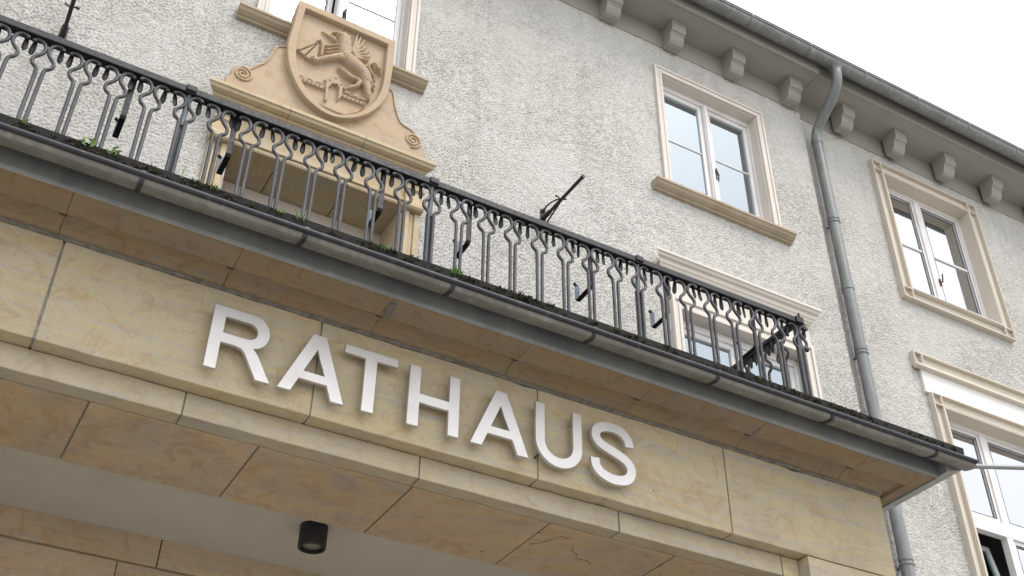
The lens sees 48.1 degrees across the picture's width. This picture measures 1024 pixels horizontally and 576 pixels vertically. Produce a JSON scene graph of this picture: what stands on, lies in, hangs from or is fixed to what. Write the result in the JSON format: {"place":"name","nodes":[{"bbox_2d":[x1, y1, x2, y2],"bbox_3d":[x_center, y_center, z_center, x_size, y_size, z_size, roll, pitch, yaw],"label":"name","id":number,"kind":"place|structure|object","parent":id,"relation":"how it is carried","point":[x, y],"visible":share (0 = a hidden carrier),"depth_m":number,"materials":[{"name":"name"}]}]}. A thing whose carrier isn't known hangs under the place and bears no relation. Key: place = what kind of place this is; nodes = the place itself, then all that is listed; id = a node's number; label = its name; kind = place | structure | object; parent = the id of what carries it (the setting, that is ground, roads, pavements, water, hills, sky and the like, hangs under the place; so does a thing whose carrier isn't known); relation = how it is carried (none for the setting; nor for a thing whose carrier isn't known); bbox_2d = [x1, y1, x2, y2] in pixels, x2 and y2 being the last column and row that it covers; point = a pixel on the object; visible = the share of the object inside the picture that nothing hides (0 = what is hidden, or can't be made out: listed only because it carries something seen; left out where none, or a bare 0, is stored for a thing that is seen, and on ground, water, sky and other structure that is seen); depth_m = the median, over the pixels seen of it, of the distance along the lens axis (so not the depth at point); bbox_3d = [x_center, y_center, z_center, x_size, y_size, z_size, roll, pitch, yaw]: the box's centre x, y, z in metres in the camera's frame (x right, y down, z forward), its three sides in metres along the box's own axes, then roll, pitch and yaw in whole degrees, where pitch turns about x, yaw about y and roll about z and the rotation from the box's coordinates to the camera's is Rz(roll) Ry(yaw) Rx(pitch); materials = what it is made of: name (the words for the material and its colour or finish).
{"place":"outdoors","nodes":[
{"label":"outdoors","id":0,"kind":"place"},
{"bbox_2d":[727,0,1023,148],"label":"sky","id":1,"kind":"structure","parent":0,"point":[965,58],"materials":[{"name":"white"}]},
{"label":"ground","id":2,"kind":"structure","parent":0,"visible":0},
{"bbox_2d":[0,0,1023,575],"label":"town hall","id":3,"kind":"structure","parent":2,"relation":"on","point":[866,226],"depth_m":11.42,"materials":[{"name":"paint"}]},
{"bbox_2d":[58,0,79,38],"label":"flagpole holder","id":4,"kind":"object","parent":3,"relation":"attached to","point":[64,30],"visible":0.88,"depth_m":8.51,"materials":[{"name":"metal"}]},
{"bbox_2d":[221,180,379,244],"bbox_3d":[-1.784,0.280,8.810,1.455,2.341,0.080,19,-41,-23],"label":"balcony door","id":5,"kind":"structure","parent":3,"relation":"in","point":[229,187],"depth_m":9.46,"materials":[{"name":"paint"}]},
{"bbox_2d":[235,0,428,94],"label":"window","id":6,"kind":"structure","parent":3,"relation":"in","point":[397,20],"depth_m":10.66,"materials":[{"name":"white paint"}]},
{"bbox_2d":[285,0,394,122],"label":"coat of arms","id":7,"kind":"object","parent":3,"relation":"attached to","point":[339,69],"visible":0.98,"depth_m":9.78},
{"bbox_2d":[540,174,584,221],"bbox_3d":[0.439,-0.781,10.062,0.112,0.250,0.701,19,-41,-23],"label":"flagpole holder","id":8,"kind":"object","parent":3,"relation":"attached to","point":[544,214],"visible":0.91,"depth_m":10.13,"materials":[{"name":"metal"}]},
{"bbox_2d":[651,63,796,245],"bbox_3d":[2.139,-1.439,12.304,1.760,1.914,0.328,19,-41,-23],"label":"window","id":9,"kind":"structure","parent":3,"relation":"in","point":[715,156],"depth_m":12.45,"materials":[{"name":"white paint"}]},
{"bbox_2d":[658,247,822,398],"bbox_3d":[2.125,0.881,10.515,1.994,2.235,0.355,19,-41,-23],"label":"window","id":10,"kind":"structure","parent":3,"relation":"in","point":[668,259],"depth_m":10.89,"materials":[{"name":"white paint"}]},
{"bbox_2d":[868,158,1016,342],"bbox_3d":[5.053,-0.422,13.710,1.750,2.085,0.257,19,-41,-23],"label":"window","id":11,"kind":"structure","parent":3,"relation":"in","point":[942,262],"depth_m":13.83,"materials":[{"name":"white paint"}]},
{"bbox_2d":[908,350,1023,575],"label":"window","id":12,"kind":"structure","parent":3,"relation":"in","point":[979,415],"depth_m":12.04,"materials":[{"name":"white paint"}]},
{"bbox_2d":[0,113,1023,575],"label":"portico","id":13,"kind":"structure","parent":2,"relation":"on","point":[122,409],"depth_m":6.38,"materials":[{"name":"stone"}]},
{"bbox_2d":[202,304,269,385],"bbox_3d":[-1.405,0.303,5.932,0.346,0.381,0.069,19,-41,-23],"label":"sign letter","id":14,"kind":"object","parent":13,"relation":"attached to","point":[218,336],"visible":1,"depth_m":5.90,"materials":[{"name":"metal"}]},
{"bbox_2d":[294,210,304,221],"bbox_3d":[-1.098,-0.370,5.972,0.093,0.044,0.040,31,-47,-34],"label":"weed","id":15,"kind":"object","parent":13,"relation":"on","point":[302,217],"visible":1,"depth_m":5.96,"materials":[{"name":"green plant"}]},
{"bbox_2d":[276,334,342,406],"bbox_3d":[-1.059,0.424,6.085,0.364,0.381,0.069,19,-41,-23],"label":"sign letter","id":16,"kind":"object","parent":13,"relation":"attached to","point":[319,345],"visible":1,"depth_m":6.04,"materials":[{"name":"metal"}]},
{"bbox_2d":[297,520,327,553],"bbox_3d":[-1.169,1.466,6.747,0.166,0.140,0.166,19,-41,-23],"label":"ceiling lamp","id":17,"kind":"object","parent":13,"relation":"attached to","point":[312,538],"visible":0.99,"depth_m":6.70,"materials":[{"name":"black metal"}]},
{"bbox_2d":[344,344,397,414],"bbox_3d":[-0.783,0.520,6.207,0.311,0.381,0.069,19,-41,-23],"label":"sign letter","id":18,"kind":"object","parent":13,"relation":"attached to","point":[372,360],"visible":1,"depth_m":6.23,"materials":[{"name":"metal"}]},
{"bbox_2d":[379,242,390,250],"bbox_3d":[-0.675,-0.225,6.157,0.080,0.047,0.036,8,-38,-9],"label":"weed","id":19,"kind":"object","parent":13,"relation":"on","point":[383,246],"visible":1,"depth_m":6.14,"materials":[{"name":"green plant"}]},
{"bbox_2d":[0,14,812,395],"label":"balcony railing","id":20,"kind":"object","parent":13,"relation":"on","point":[210,102],"visible":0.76,"depth_m":7.08,"materials":[{"name":"metal"}]},
{"bbox_2d":[112,80,137,138],"bbox_3d":[-2.200,-1.058,6.532,0.051,0.383,0.231,19,-41,-23],"label":"flower box holder","id":21,"kind":"object","parent":20,"relation":"attached to","point":[120,121],"visible":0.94,"depth_m":6.45,"materials":[{"name":"metal"}]},
{"bbox_2d":[216,118,237,174],"bbox_3d":[-1.672,-0.874,6.765,0.051,0.383,0.231,19,-41,-23],"label":"flower box holder","id":22,"kind":"object","parent":20,"relation":"attached to","point":[223,163],"visible":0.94,"depth_m":6.69,"materials":[{"name":"metal"}]},
{"bbox_2d":[365,172,385,227],"bbox_3d":[-0.841,-0.583,7.132,0.051,0.383,0.231,19,-41,-23],"label":"flower box holder","id":23,"kind":"object","parent":20,"relation":"attached to","point":[380,205],"visible":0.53,"depth_m":7.03,"materials":[{"name":"metal"}]},
{"bbox_2d":[452,206,471,258],"bbox_3d":[-0.312,-0.398,7.365,0.051,0.383,0.231,19,-41,-23],"label":"flower box holder","id":24,"kind":"object","parent":20,"relation":"attached to","point":[468,236],"visible":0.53,"depth_m":7.27,"materials":[{"name":"metal"}]},
{"bbox_2d":[573,257,592,301],"bbox_3d":[0.484,-0.119,7.716,0.051,0.383,0.231,19,-41,-23],"label":"flower box holder","id":25,"kind":"object","parent":20,"relation":"attached to","point":[578,297],"visible":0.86,"depth_m":7.67,"materials":[{"name":"metal"}]},
{"bbox_2d":[648,279,669,328],"bbox_3d":[1.020,0.068,7.953,0.051,0.383,0.231,19,-41,-23],"label":"flower box holder","id":26,"kind":"object","parent":20,"relation":"attached to","point":[654,325],"visible":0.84,"depth_m":7.91,"materials":[{"name":"metal"}]},
{"bbox_2d":[736,310,757,359],"bbox_3d":[1.686,0.301,8.247,0.051,0.383,0.231,19,-41,-23],"label":"flower box holder","id":27,"kind":"object","parent":20,"relation":"attached to","point":[749,352],"visible":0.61,"depth_m":8.18,"materials":[{"name":"metal"}]},
{"bbox_2d":[405,364,460,439],"bbox_3d":[-0.445,0.639,6.356,0.312,0.381,0.069,19,-41,-23],"label":"sign letter","id":28,"kind":"object","parent":13,"relation":"attached to","point":[416,399],"visible":1,"depth_m":6.32,"materials":[{"name":"metal"}]},
{"bbox_2d":[450,266,464,276],"bbox_3d":[-0.295,-0.093,6.329,0.109,0.053,0.049,19,-41,-23],"label":"weed","id":29,"kind":"object","parent":13,"relation":"on","point":[456,271],"visible":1,"depth_m":6.32,"materials":[{"name":"green plant"}]},
{"bbox_2d":[0,121,957,451],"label":"moss","id":30,"kind":"object","parent":13,"relation":"on","point":[522,295],"visible":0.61,"depth_m":6.34,"materials":[{"name":"green plant"}]},
{"bbox_2d":[16,116,30,124],"bbox_3d":[-2.310,-0.792,5.441,0.074,0.044,0.034,19,-41,-23],"label":"weed","id":31,"kind":"object","parent":30,"relation":"on","point":[24,120],"visible":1,"depth_m":5.43,"materials":[{"name":"green plant"}]},
{"bbox_2d":[82,136,95,147],"bbox_3d":[-2.036,-0.712,5.561,0.087,0.071,0.059,19,-41,-23],"label":"weed","id":32,"kind":"object","parent":30,"relation":"on","point":[93,142],"visible":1,"depth_m":5.55,"materials":[{"name":"green plant"}]},
{"bbox_2d":[104,147,121,156],"bbox_3d":[-1.946,-0.669,5.599,0.093,0.051,0.042,19,-41,-23],"label":"weed","id":33,"kind":"object","parent":30,"relation":"on","point":[116,154],"visible":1,"depth_m":5.60,"materials":[{"name":"green plant"}]},
{"bbox_2d":[469,390,527,459],"bbox_3d":[-0.083,0.765,6.515,0.369,0.381,0.069,19,-41,-23],"label":"sign letter","id":34,"kind":"object","parent":13,"relation":"attached to","point":[501,402],"visible":1,"depth_m":6.47,"materials":[{"name":"metal"}]},
{"bbox_2d":[534,401,581,469],"bbox_3d":[0.256,0.882,6.667,0.313,0.394,0.069,19,-41,-23],"label":"sign letter","id":35,"kind":"object","parent":13,"relation":"attached to","point":[548,457],"visible":1,"depth_m":6.62,"materials":[{"name":"metal"}]},
{"bbox_2d":[589,422,635,486],"bbox_3d":[0.581,0.993,6.811,0.316,0.409,0.069,19,-41,-23],"label":"sign letter","id":36,"kind":"object","parent":13,"relation":"attached to","point":[617,455],"visible":1,"depth_m":6.79,"materials":[{"name":"metal"}]}
]}

